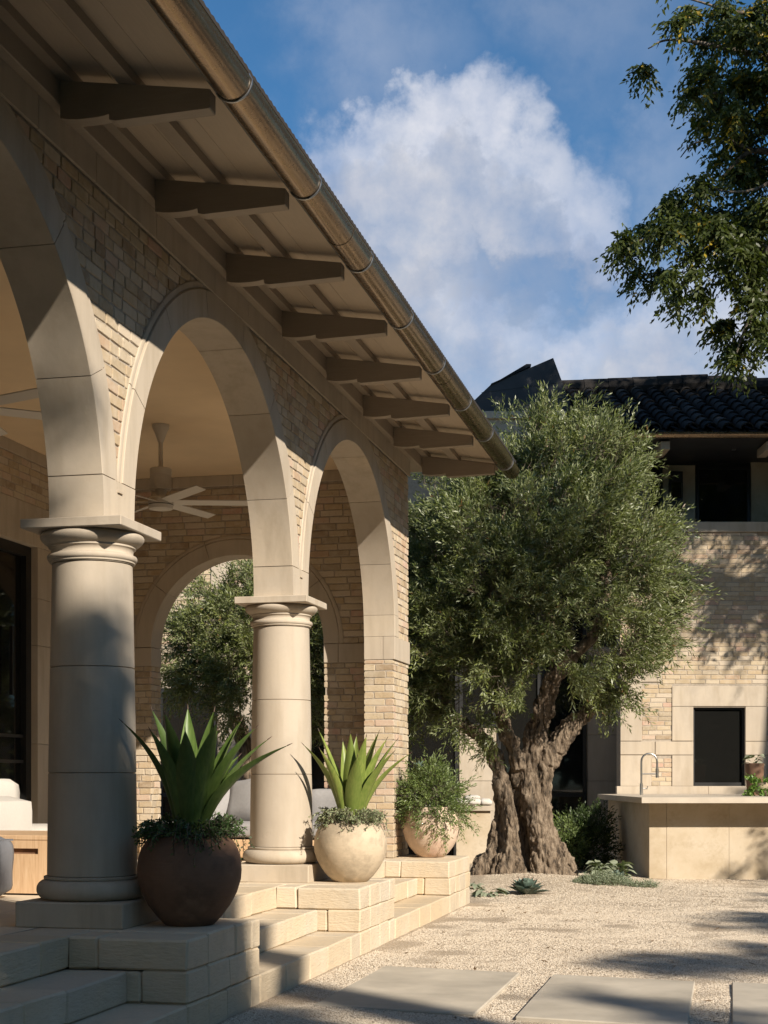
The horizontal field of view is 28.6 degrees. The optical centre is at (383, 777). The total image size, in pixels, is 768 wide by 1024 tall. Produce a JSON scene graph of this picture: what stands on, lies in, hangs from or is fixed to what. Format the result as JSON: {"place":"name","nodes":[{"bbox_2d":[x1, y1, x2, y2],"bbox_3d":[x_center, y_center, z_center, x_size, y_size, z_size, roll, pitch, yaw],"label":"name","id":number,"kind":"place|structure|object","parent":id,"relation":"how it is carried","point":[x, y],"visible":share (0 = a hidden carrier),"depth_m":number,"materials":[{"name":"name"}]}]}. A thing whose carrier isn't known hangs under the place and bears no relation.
{"place":"outdoors","nodes":[
{"label":"outdoors","id":0,"kind":"place"},
{"bbox_2d":[0,259,337,478],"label":"ceiling","id":1,"kind":"structure","parent":0,"point":[185,402],"depth_m":11.89,"materials":[{"name":"paint"}]},
{"bbox_2d":[0,388,41,435],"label":"ceiling fan","id":2,"kind":"object","parent":1,"relation":"hanging from","point":[17,396],"visible":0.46,"depth_m":9.10,"materials":[{"name":"paint"}]},
{"bbox_2d":[134,423,247,517],"bbox_3d":[-1.841,-2.558,12.407,1.474,0.700,1.485,0,0,13],"label":"ceiling fan","id":3,"kind":"object","parent":1,"relation":"hanging from","point":[160,480],"visible":0.95,"depth_m":12.37,"materials":[{"name":"paint"}]},
{"bbox_2d":[203,0,767,399],"label":"sky","id":4,"kind":"structure","parent":0,"point":[486,153],"materials":[{"name":"blue"}]},
{"bbox_2d":[218,859,767,1023],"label":"gravel court","id":5,"kind":"object","parent":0,"point":[290,999],"visible":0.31,"depth_m":10.63,"materials":[{"name":"beige gravel"}]},
{"bbox_2d":[0,935,186,1023],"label":"stone steps","id":6,"kind":"structure","parent":5,"relation":"on","point":[38,985],"depth_m":6.48,"materials":[{"name":"stone"}]},
{"bbox_2d":[7,918,259,1023],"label":"stone pedestal","id":7,"kind":"object","parent":5,"relation":"on","point":[209,974],"visible":0.73,"depth_m":6.96,"materials":[{"name":"stone"}]},
{"bbox_2d":[15,515,160,929],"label":"stone column","id":8,"kind":"structure","parent":7,"relation":"on","point":[89,881],"depth_m":7.38,"materials":[{"name":"stone"}]},
{"bbox_2d":[137,834,241,926],"bbox_3d":[-0.964,0.502,7.468,0.516,0.458,0.517,0,0,13],"label":"clay pot","id":9,"kind":"object","parent":7,"relation":"on","point":[178,888],"visible":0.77,"depth_m":7.28,"materials":[{"name":"brown ceramic"}]},
{"bbox_2d":[131,811,254,866],"bbox_3d":[-0.951,0.308,7.464,0.610,0.289,0.628,0,0,13],"label":"trailing sedum","id":10,"kind":"object","parent":9,"relation":"on","point":[165,826],"visible":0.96,"depth_m":7.32,"materials":[{"name":"green plant"}]},
{"bbox_2d":[119,705,291,832],"bbox_3d":[-0.918,-0.019,7.496,0.807,0.713,0.605,0,0,-17],"label":"agave","id":11,"kind":"object","parent":9,"relation":"in","point":[201,781],"visible":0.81,"depth_m":7.37,"materials":[{"name":"green plant"}]},
{"bbox_2d":[0,853,276,969],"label":"terrace","id":12,"kind":"structure","parent":5,"relation":"on","point":[7,914],"depth_m":8.17,"materials":[{"name":"stone"}]},
{"bbox_2d":[0,836,13,895],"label":"pouf","id":13,"kind":"object","parent":12,"relation":"on","point":[6,862],"visible":1,"depth_m":9.10,"materials":[{"name":"grey fabric"}]},
{"bbox_2d":[0,830,46,894],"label":"coffee table","id":14,"kind":"object","parent":12,"relation":"on","point":[30,863],"visible":0.36,"depth_m":9.36,"materials":[{"name":"brown wood"}]},
{"bbox_2d":[0,779,46,830],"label":"sofa","id":15,"kind":"object","parent":12,"relation":"on","point":[15,812],"visible":0.27,"depth_m":10.99,"materials":[{"name":"white fabric"}]},
{"bbox_2d":[0,436,51,823],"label":"wall","id":16,"kind":"structure","parent":12,"relation":"on","point":[24,489],"depth_m":13.45,"materials":[{"name":"brick"}]},
{"bbox_2d":[0,538,30,800],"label":"glass door","id":17,"kind":"structure","parent":16,"relation":"attached to","point":[15,662],"depth_m":13.27,"materials":[{"name":"black glass"}]},
{"bbox_2d":[139,789,336,857],"bbox_3d":[-1.231,0.400,13.629,1.770,0.604,0.914,0,0,13],"label":"corner sofa","id":18,"kind":"object","parent":12,"relation":"on","point":[323,798],"visible":0.02,"depth_m":13.70,"materials":[{"name":"grey fabric"}]},
{"bbox_2d":[210,789,229,819],"bbox_3d":[-1.555,0.198,13.721,0.548,0.542,0.273,0,0,-32],"label":"cushion","id":19,"kind":"object","parent":18,"relation":"on","point":[222,807],"visible":0.09,"depth_m":13.64,"materials":[{"name":"grey fabric"}]},
{"bbox_2d":[227,779,250,820],"bbox_3d":[-1.240,0.203,13.648,0.456,0.426,0.255,0,0,32],"label":"cushion","id":20,"kind":"object","parent":18,"relation":"on","point":[239,802],"visible":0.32,"depth_m":13.59,"materials":[{"name":"grey fabric"}]},
{"bbox_2d":[133,470,364,852],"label":"end wall","id":21,"kind":"structure","parent":12,"relation":"on","point":[178,558],"depth_m":14.47,"materials":[{"name":"stone"}]},
{"bbox_2d":[160,559,324,779],"bbox_3d":[-1.515,-1.055,18.284,2.974,4.477,1.956,0,0,-20],"label":"olive tree","id":22,"kind":"object","parent":5,"relation":"on","point":[217,639],"visible":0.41,"depth_m":17.97,"materials":[{"name":"green plant"}]},
{"bbox_2d":[220,886,359,1002],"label":"stone steps","id":23,"kind":"structure","parent":5,"relation":"on","point":[295,948],"depth_m":9.23,"materials":[{"name":"stone"}]},
{"bbox_2d":[239,878,394,954],"bbox_3d":[-0.479,0.983,10.574,0.916,0.510,1.070,0,0,13],"label":"stone pedestal","id":24,"kind":"object","parent":5,"relation":"on","point":[365,910],"visible":0.63,"depth_m":10.07,"materials":[{"name":"stone"}]},
{"bbox_2d":[234,595,328,882],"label":"stone column","id":25,"kind":"structure","parent":24,"relation":"on","point":[281,831],"depth_m":10.56,"materials":[{"name":"stone"}]},
{"bbox_2d":[0,57,409,857],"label":"arcade wall","id":26,"kind":"structure","parent":25,"relation":"on","point":[116,281],"depth_m":7.90,"materials":[{"name":"stone"}]},
{"bbox_2d":[0,0,515,477],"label":"roof eave","id":27,"kind":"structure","parent":26,"relation":"on","point":[125,90],"depth_m":7.80,"materials":[{"name":"beige paint"}]},
{"bbox_2d":[148,0,519,478],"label":"gutter","id":28,"kind":"object","parent":27,"relation":"attached to","point":[190,24],"visible":1,"depth_m":7.65,"materials":[{"name":"metal"}]},
{"bbox_2d":[364,660,393,857],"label":"brick pier","id":29,"kind":"structure","parent":26,"relation":"attached to","point":[378,695],"depth_m":13.73,"materials":[{"name":"beige brick"}]},
{"bbox_2d":[314,821,386,882],"bbox_3d":[-0.235,0.515,10.563,0.513,0.434,0.517,0,0,13],"label":"clay pot","id":30,"kind":"object","parent":24,"relation":"on","point":[355,855],"visible":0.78,"depth_m":10.37,"materials":[{"name":"beige ceramic"}]},
{"bbox_2d":[308,806,390,838],"bbox_3d":[-0.238,0.330,10.549,0.568,0.279,0.599,0,0,-16],"label":"trailing sedum","id":31,"kind":"object","parent":30,"relation":"on","point":[336,815],"visible":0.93,"depth_m":10.41,"materials":[{"name":"green plant"}]},
{"bbox_2d":[301,729,411,819],"bbox_3d":[-0.164,0.002,10.562,0.748,0.710,0.578,0,0,13],"label":"agave","id":32,"kind":"object","parent":30,"relation":"in","point":[354,783],"visible":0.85,"depth_m":10.45,"materials":[{"name":"green plant"}]},
{"bbox_2d":[160,457,616,858],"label":"house wing","id":33,"kind":"structure","parent":5,"relation":"on","point":[585,770],"depth_m":21.89,"materials":[{"name":"limestone brick"},{"name":"charcoal roof tile"},{"name":"dark glass"}]},
{"bbox_2d":[160,689,217,816],"bbox_3d":[-2.845,-0.055,21.883,0.842,2.470,0.046,0,0,0],"label":"steel door","id":34,"kind":"structure","parent":33,"relation":"in","point":[177,723],"depth_m":21.89,"materials":[{"name":"black glass"}]},
{"bbox_2d":[311,701,324,788],"bbox_3d":[-1.210,-0.025,21.890,1.113,2.410,0.010,0,0,0],"label":"steel door","id":35,"kind":"structure","parent":33,"relation":"in","point":[318,781],"depth_m":21.89,"materials":[{"name":"black glass"}]},
{"bbox_2d":[407,560,457,855],"bbox_3d":[0.679,-1.010,21.883,0.802,4.380,0.046,0,0,0],"label":"steel door","id":36,"kind":"structure","parent":33,"relation":"in","point":[431,745],"depth_m":21.89,"materials":[{"name":"black glass"}]},
{"bbox_2d":[459,557,495,726],"bbox_3d":[1.364,-1.970,21.883,0.539,2.460,0.046,0,0,0],"label":"steel door","id":37,"kind":"structure","parent":33,"relation":"in","point":[476,691],"depth_m":21.89,"materials":[{"name":"black glass"}]},
{"bbox_2d":[497,564,540,772],"bbox_3d":[1.963,-1.010,21.883,0.633,4.380,0.046,0,0,0],"label":"steel door","id":38,"kind":"structure","parent":33,"relation":"in","point":[519,723],"depth_m":21.89,"materials":[{"name":"black glass"}]},
{"bbox_2d":[542,557,585,850],"bbox_3d":[2.621,-1.010,21.883,0.640,4.380,0.046,0,0,0],"label":"steel door","id":39,"kind":"structure","parent":33,"relation":"in","point":[569,779],"depth_m":21.89,"materials":[{"name":"black glass"}]},
{"bbox_2d":[587,558,616,645],"bbox_3d":[3.218,-2.560,21.884,0.519,1.280,0.046,0,0,0],"label":"steel door","id":40,"kind":"structure","parent":33,"relation":"in","point":[591,618],"depth_m":21.89,"materials":[{"name":"black glass"}]},
{"bbox_2d":[372,861,449,938],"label":"stone steps","id":41,"kind":"structure","parent":5,"relation":"on","point":[412,911],"depth_m":12.39,"materials":[{"name":"stone"}]},
{"bbox_2d":[314,966,519,1017],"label":"stepping slab","id":42,"kind":"structure","parent":5,"relation":"on","point":[458,992],"depth_m":8.14,"materials":[{"name":"stone"}]},
{"bbox_2d":[383,855,469,912],"bbox_3d":[0.248,0.984,13.720,0.918,0.509,1.055,0,0,13],"label":"stone pedestal","id":43,"kind":"object","parent":5,"relation":"on","point":[448,875],"visible":0.53,"depth_m":13.21,"materials":[{"name":"stone"}]},
{"bbox_2d":[403,806,459,857],"bbox_3d":[0.437,0.500,13.898,0.532,0.464,0.531,0,0,13],"label":"clay pot","id":44,"kind":"object","parent":43,"relation":"on","point":[419,846],"visible":0.69,"depth_m":13.71,"materials":[{"name":"beige ceramic"}]},
{"bbox_2d":[395,750,481,855],"bbox_3d":[0.446,0.222,13.808,0.905,0.984,0.722,0,0,13],"label":"pot shrub","id":45,"kind":"object","parent":44,"relation":"in","point":[424,791],"visible":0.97,"depth_m":13.77,"materials":[{"name":"green plant"}]},
{"bbox_2d":[411,759,423,768],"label":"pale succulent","id":46,"kind":"object","parent":45,"relation":"on","point":[417,763],"visible":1,"depth_m":13.82,"materials":[{"name":"green plant"}]},
{"bbox_2d":[454,805,493,862],"bbox_3d":[1.225,0.792,21.000,0.550,0.815,0.800,0,0,0],"label":"stone stand","id":47,"kind":"object","parent":5,"relation":"on","point":[474,846],"visible":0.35,"depth_m":20.65,"materials":[{"name":"stone"}]},
{"bbox_2d":[457,795,491,805],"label":"folded towels","id":48,"kind":"object","parent":47,"relation":"on","point":[484,801],"visible":0.69,"depth_m":20.71,"materials":[{"name":"white fabric"}]},
{"bbox_2d":[470,882,485,889],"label":"sage plant","id":49,"kind":"object","parent":5,"relation":"on","point":[475,885],"visible":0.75,"depth_m":15.68,"materials":[{"name":"green plant"}]},
{"bbox_2d":[471,887,508,896],"bbox_3d":[1.040,1.148,14.929,0.401,0.119,0.397,0,0,-6],"label":"sage plant","id":50,"kind":"object","parent":5,"relation":"on","point":[477,892],"visible":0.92,"depth_m":14.88,"materials":[{"name":"green plant"}]},
{"bbox_2d":[507,876,548,893],"bbox_3d":[1.456,1.081,15.142,0.462,0.201,0.436,0,0,13],"label":"agave rosette","id":51,"kind":"object","parent":5,"relation":"on","point":[524,885],"visible":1,"depth_m":15.10,"materials":[{"name":"green plant"}]},
{"bbox_2d":[323,894,766,1023],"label":"dry leaves","id":52,"kind":"object","parent":5,"relation":"on","point":[455,1017],"visible":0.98,"depth_m":9.69,"materials":[{"name":"brown plant"}]},
{"bbox_2d":[407,380,725,875],"bbox_3d":[1.644,-1.644,17.003,4.379,5.761,3.434,0,0,13],"label":"olive tree","id":53,"kind":"object","parent":5,"relation":"on","point":[523,836],"visible":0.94,"depth_m":16.49,"materials":[{"name":"green plant"}]},
{"bbox_2d":[552,811,599,869],"bbox_3d":[2.313,0.845,18.971,0.624,0.888,0.645,0,0,45],"label":"bright shrub","id":54,"kind":"object","parent":5,"relation":"on","point":[579,849],"visible":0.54,"depth_m":18.90,"materials":[{"name":"green plant"}]},
{"bbox_2d":[556,797,624,869],"bbox_3d":[2.581,0.793,19.276,1.091,1.105,1.046,0,0,13],"label":"dark shrub","id":55,"kind":"object","parent":5,"relation":"on","point":[595,828],"visible":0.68,"depth_m":19.17,"materials":[{"name":"green plant"}]},
{"bbox_2d":[584,860,613,875],"bbox_3d":[2.416,1.025,16.849,0.337,0.213,0.380,0,0,13],"label":"sage plant","id":56,"kind":"object","parent":5,"relation":"on","point":[596,863],"visible":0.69,"depth_m":16.82,"materials":[{"name":"green plant"}]},
{"bbox_2d":[573,869,634,885],"bbox_3d":[2.361,1.079,16.180,0.702,0.195,0.436,0,0,13],"label":"sedum mound","id":57,"kind":"object","parent":5,"relation":"on","point":[599,879],"visible":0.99,"depth_m":16.10,"materials":[{"name":"green plant"}]},
{"bbox_2d":[515,974,694,1023],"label":"stepping slab","id":58,"kind":"structure","parent":5,"relation":"on","point":[566,999],"depth_m":7.78,"materials":[{"name":"stone"}]},
{"bbox_2d":[603,860,636,879],"bbox_3d":[2.665,1.049,17.008,0.322,0.248,0.372,0,0,-27],"label":"sage plant","id":59,"kind":"object","parent":5,"relation":"on","point":[622,865],"visible":0.66,"depth_m":16.95,"materials":[{"name":"green plant"}]},
{"bbox_2d":[610,868,632,878],"bbox_3d":[2.582,1.070,16.727,0.272,0.156,0.309,0,0,-29],"label":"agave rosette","id":60,"kind":"object","parent":5,"relation":"on","point":[617,871],"visible":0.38,"depth_m":16.67,"materials":[{"name":"green plant"}]},
{"bbox_2d":[627,878,661,887],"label":"sedum sprig","id":61,"kind":"object","parent":5,"relation":"on","point":[642,883],"visible":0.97,"depth_m":15.94,"materials":[{"name":"green plant"}]},
{"bbox_2d":[560,374,767,793],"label":"brick house","id":62,"kind":"structure","parent":5,"relation":"on","point":[707,732],"depth_m":20.60,"materials":[{"name":"brick"}]},
{"bbox_2d":[475,358,569,504],"bbox_3d":[1.807,-4.811,20.990,1.463,1.821,1.060,0,0,0],"label":"dormer","id":63,"kind":"object","parent":62,"relation":"on","point":[513,384],"visible":0.33,"depth_m":20.50,"materials":[{"name":"metal"}]},
{"bbox_2d":[650,466,661,518],"bbox_3d":[3.882,-3.898,21.474,0.165,1.096,0.048,0,0,0],"label":"window","id":64,"kind":"structure","parent":62,"relation":"in","point":[657,472],"depth_m":21.45,"materials":[{"name":"black glass"}]},
{"bbox_2d":[668,471,682,513],"bbox_3d":[4.148,-4.052,21.399,0.179,0.589,0.139,0,0,0],"label":"window","id":65,"kind":"structure","parent":62,"relation":"attached to","point":[676,485],"depth_m":21.33,"materials":[{"name":"black glass"}]},
{"bbox_2d":[693,708,743,785],"bbox_3d":[4.590,-0.424,20.675,0.709,1.075,0.050,0,0,0],"label":"window","id":66,"kind":"structure","parent":62,"relation":"in","point":[718,733],"depth_m":20.68,"materials":[{"name":"black glass"}]},
{"bbox_2d":[696,466,749,521],"bbox_3d":[4.838,-3.898,21.474,0.767,1.096,0.048,0,0,0],"label":"window","id":67,"kind":"structure","parent":62,"relation":"in","point":[722,492],"depth_m":21.47,"materials":[{"name":"black glass"}]},
{"bbox_2d":[593,0,767,396],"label":"pecan tree","id":68,"kind":"object","parent":5,"relation":"on","point":[743,245],"visible":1,"depth_m":16.60,"materials":[{"name":"green plant"}]},
{"bbox_2d":[597,794,767,879],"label":"outdoor counter","id":69,"kind":"object","parent":5,"relation":"on","point":[693,836],"visible":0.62,"depth_m":17.36,"materials":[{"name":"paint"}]},
{"bbox_2d":[640,753,658,794],"bbox_3d":[3.438,-0.050,19.500,0.247,0.550,0.043,0,0,0],"label":"kitchen tap","id":70,"kind":"object","parent":69,"relation":"on","point":[641,774],"visible":0.98,"depth_m":19.49,"materials":[{"name":"silver metal"}]},
{"bbox_2d":[745,763,763,794],"bbox_3d":[4.668,0.019,18.950,0.236,0.404,0.236,0,0,13],"label":"tall planter","id":71,"kind":"object","parent":69,"relation":"on","point":[757,769],"visible":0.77,"depth_m":18.86,"materials":[{"name":"brown ceramic"}]},
{"bbox_2d":[742,754,764,763],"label":"potted succulent","id":72,"kind":"object","parent":71,"relation":"in","point":[748,757],"visible":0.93,"depth_m":18.93,"materials":[{"name":"green plant"}]},
{"bbox_2d":[753,782,767,795],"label":"bowl planter","id":73,"kind":"object","parent":69,"relation":"on","point":[765,784],"visible":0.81,"depth_m":18.09,"materials":[{"name":"beige ceramic"}]},
{"bbox_2d":[741,773,767,795],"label":"trailing ivy","id":74,"kind":"object","parent":73,"relation":"in","point":[751,778],"visible":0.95,"depth_m":18.10,"materials":[{"name":"green plant"}]},
{"bbox_2d":[732,982,767,1023],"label":"stepping slab","id":75,"kind":"structure","parent":5,"relation":"on","point":[749,1003],"depth_m":7.71,"materials":[{"name":"stone"}]}
]}

